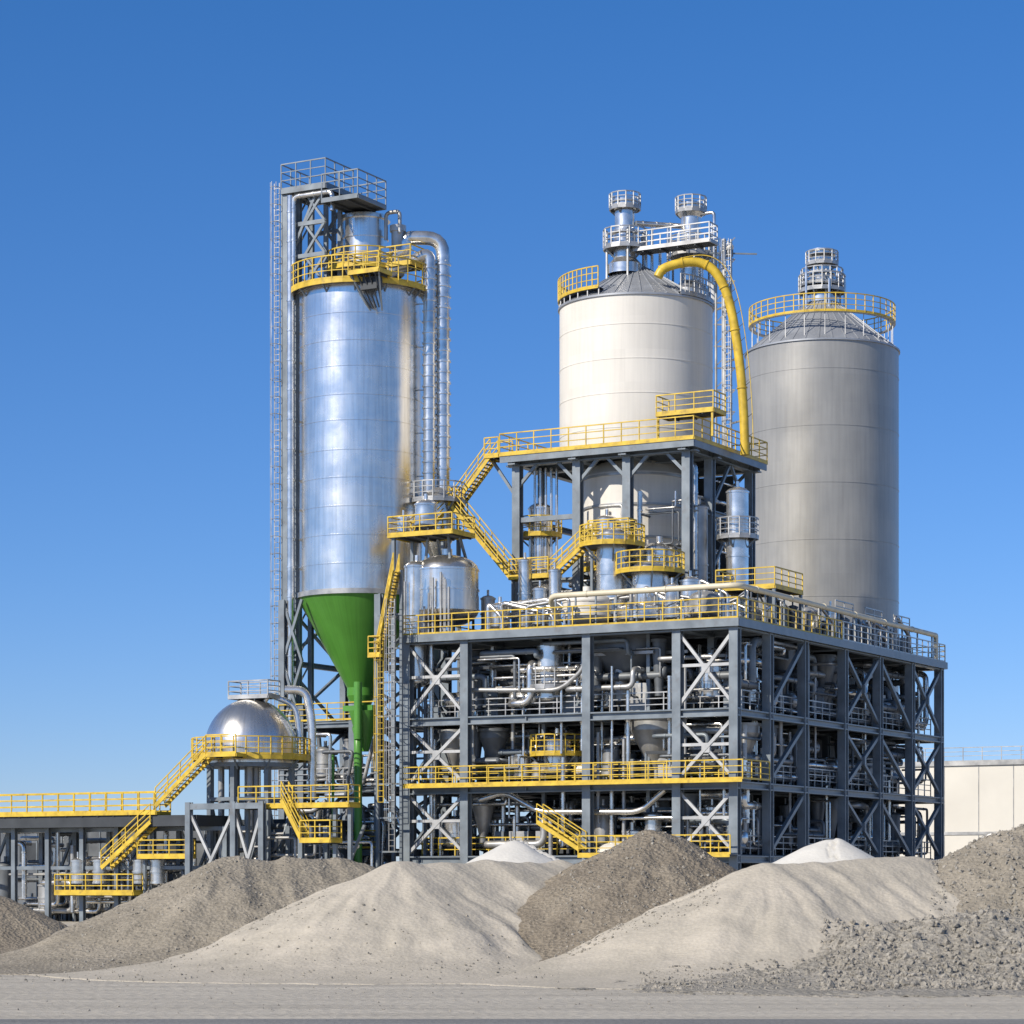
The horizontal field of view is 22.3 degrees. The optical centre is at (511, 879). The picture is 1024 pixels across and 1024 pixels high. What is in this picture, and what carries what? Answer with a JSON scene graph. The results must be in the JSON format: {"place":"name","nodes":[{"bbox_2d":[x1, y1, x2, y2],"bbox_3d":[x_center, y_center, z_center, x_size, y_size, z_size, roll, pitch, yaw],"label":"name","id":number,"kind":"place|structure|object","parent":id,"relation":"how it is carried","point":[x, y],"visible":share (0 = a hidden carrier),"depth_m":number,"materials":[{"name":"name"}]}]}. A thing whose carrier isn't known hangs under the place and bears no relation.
{"place":"outdoors","nodes":[
{"label":"outdoors","id":0,"kind":"place"},
{"bbox_2d":[0,920,1023,1018],"bbox_3d":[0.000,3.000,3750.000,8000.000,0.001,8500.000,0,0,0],"label":"ground","id":1,"kind":"structure","parent":0,"point":[29,1000],"depth_m":63.16,"materials":[{"name":"grey concrete"}]},
{"bbox_2d":[0,896,67,953],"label":"gravel pile","id":2,"kind":"object","parent":1,"relation":"on","point":[22,926],"visible":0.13,"depth_m":105.74,"materials":[{"name":"grey gravel"}]},
{"bbox_2d":[0,733,365,921],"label":"elevated walkway","id":3,"kind":"structure","parent":1,"relation":"on","point":[144,823],"depth_m":180.81,"materials":[{"name":"yellow paint"}]},
{"bbox_2d":[0,823,372,921],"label":"pump station","id":4,"kind":"object","parent":1,"relation":"on","point":[159,876],"visible":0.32,"depth_m":186.19,"materials":[{"name":"metal"}]},
{"bbox_2d":[0,856,375,974],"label":"gravel pile","id":5,"kind":"object","parent":1,"relation":"on","point":[44,956],"visible":0.38,"depth_m":89.43,"materials":[{"name":"grey gravel"}]},
{"bbox_2d":[0,819,396,919],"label":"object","id":6,"kind":"structure","parent":1,"relation":"on","point":[93,849],"depth_m":193.95,"materials":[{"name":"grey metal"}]},
{"bbox_2d":[191,679,316,862],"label":"domed steel vessel","id":7,"kind":"object","parent":1,"relation":"on","point":[260,726],"visible":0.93,"depth_m":180.36,"materials":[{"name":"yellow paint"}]},
{"bbox_2d":[29,859,573,984],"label":"sand pile","id":8,"kind":"object","parent":1,"relation":"on","point":[488,897],"visible":0.47,"depth_m":82.15,"materials":[{"name":"beige sand"}]},
{"bbox_2d":[270,157,386,818],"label":"elevator tower","id":9,"kind":"structure","parent":1,"relation":"on","point":[325,194],"depth_m":193.68,"materials":[{"name":"metal"}]},
{"bbox_2d":[278,594,440,867],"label":"silo support frame","id":10,"kind":"object","parent":1,"relation":"on","point":[353,728],"visible":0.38,"depth_m":191.18,"materials":[{"name":"metal"}]},
{"bbox_2d":[291,211,424,704],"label":"steel silo","id":11,"kind":"object","parent":10,"relation":"on","point":[360,402],"visible":0.82,"depth_m":190.96,"materials":[{"name":"silver metal"}]},
{"bbox_2d":[380,210,479,855],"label":"steel tank","id":12,"kind":"object","parent":1,"relation":"on","point":[435,582],"visible":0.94,"depth_m":192.55,"materials":[{"name":"silver metal"}]},
{"bbox_2d":[367,438,636,867],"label":"access staircase","id":13,"kind":"structure","parent":1,"relation":"on","point":[427,519],"depth_m":185.71,"materials":[{"name":"metal"}]},
{"bbox_2d":[0,824,1023,1013],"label":"scattered rocks","id":14,"kind":"object","parent":1,"relation":"on","point":[896,982],"visible":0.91,"depth_m":75.86,"materials":[{"name":"grey stone"}]},
{"bbox_2d":[467,839,559,862],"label":"sand pile","id":15,"kind":"object","parent":1,"relation":"on","point":[520,851],"visible":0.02,"depth_m":97.06,"materials":[{"name":"white sand"}]},
{"bbox_2d":[517,830,737,961],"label":"gravel pile","id":16,"kind":"object","parent":1,"relation":"on","point":[539,911],"visible":0.15,"depth_m":84.97,"materials":[{"name":"grey gravel"}]},
{"bbox_2d":[438,634,904,856],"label":"process vessels","id":17,"kind":"object","parent":1,"relation":"on","point":[492,741],"visible":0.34,"depth_m":181.67,"materials":[{"name":"metal"}]},
{"bbox_2d":[403,626,943,869],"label":"columns and beams","id":18,"kind":"structure","parent":1,"relation":"on","point":[733,715],"depth_m":183.13,"materials":[{"name":"grey metal"}]},
{"bbox_2d":[403,617,947,865],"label":"decks","id":19,"kind":"object","parent":18,"relation":"on","point":[742,622],"visible":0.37,"depth_m":181.74,"materials":[{"name":"grey metal"}]},
{"bbox_2d":[484,389,767,627],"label":"silo support tower","id":20,"kind":"structure","parent":19,"relation":"on","point":[682,502],"depth_m":188.43,"materials":[{"name":"grey metal"}]},
{"bbox_2d":[558,190,756,447],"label":"white storage silo","id":21,"kind":"object","parent":20,"relation":"on","point":[636,337],"visible":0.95,"depth_m":189.79,"materials":[{"name":"metal"}]},
{"bbox_2d":[654,255,753,455],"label":"yellow transfer duct","id":22,"kind":"object","parent":21,"relation":"attached to","point":[713,270],"visible":1,"depth_m":189.22,"materials":[{"name":"metal"}]},
{"bbox_2d":[403,596,945,857],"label":"railings","id":23,"kind":"object","parent":19,"relation":"on","point":[487,783],"visible":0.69,"depth_m":179.92,"materials":[{"name":"metal"}]},
{"bbox_2d":[480,552,910,652],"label":"deck equipment","id":24,"kind":"object","parent":19,"relation":"on","point":[526,600],"visible":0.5,"depth_m":183.02,"materials":[{"name":"metal"}]},
{"bbox_2d":[427,582,937,868],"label":"process piping","id":25,"kind":"object","parent":1,"relation":"on","point":[508,685],"visible":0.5,"depth_m":182.08,"materials":[{"name":"metal"}]},
{"bbox_2d":[460,856,959,988],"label":"sand pile","id":26,"kind":"object","parent":1,"relation":"on","point":[765,912],"visible":0.62,"depth_m":79.60,"materials":[{"name":"beige sand"}]},
{"bbox_2d":[511,909,1023,997],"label":"rubble pile","id":27,"kind":"object","parent":1,"relation":"on","point":[789,990],"visible":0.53,"depth_m":74.47,"materials":[{"name":"grey gravel"}]},
{"bbox_2d":[744,247,899,856],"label":"grey storage silo","id":28,"kind":"object","parent":1,"relation":"on","point":[823,365],"visible":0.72,"depth_m":219.38,"materials":[{"name":"metal"}]},
{"bbox_2d":[773,838,874,863],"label":"sand pile","id":29,"kind":"object","parent":1,"relation":"on","point":[834,850],"visible":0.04,"depth_m":97.07,"materials":[{"name":"white sand"}]},
{"bbox_2d":[937,826,1023,918],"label":"gravel pile","id":30,"kind":"object","parent":1,"relation":"on","point":[1003,888],"visible":0.09,"depth_m":83.29,"materials":[{"name":"grey gravel"}]},
{"bbox_2d":[0,1019,1023,1023],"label":"road","id":31,"kind":"structure","parent":0,"point":[511,1021],"depth_m":55.01,"materials":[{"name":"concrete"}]},
{"bbox_2d":[0,0,1023,860],"label":"sky","id":32,"kind":"structure","parent":0,"point":[143,143],"materials":[{"name":"blue"}]},
{"bbox_2d":[899,746,1023,858],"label":"white warehouse","id":33,"kind":"structure","parent":0,"point":[982,798],"depth_m":260.40,"materials":[{"name":"metal"}]}
]}

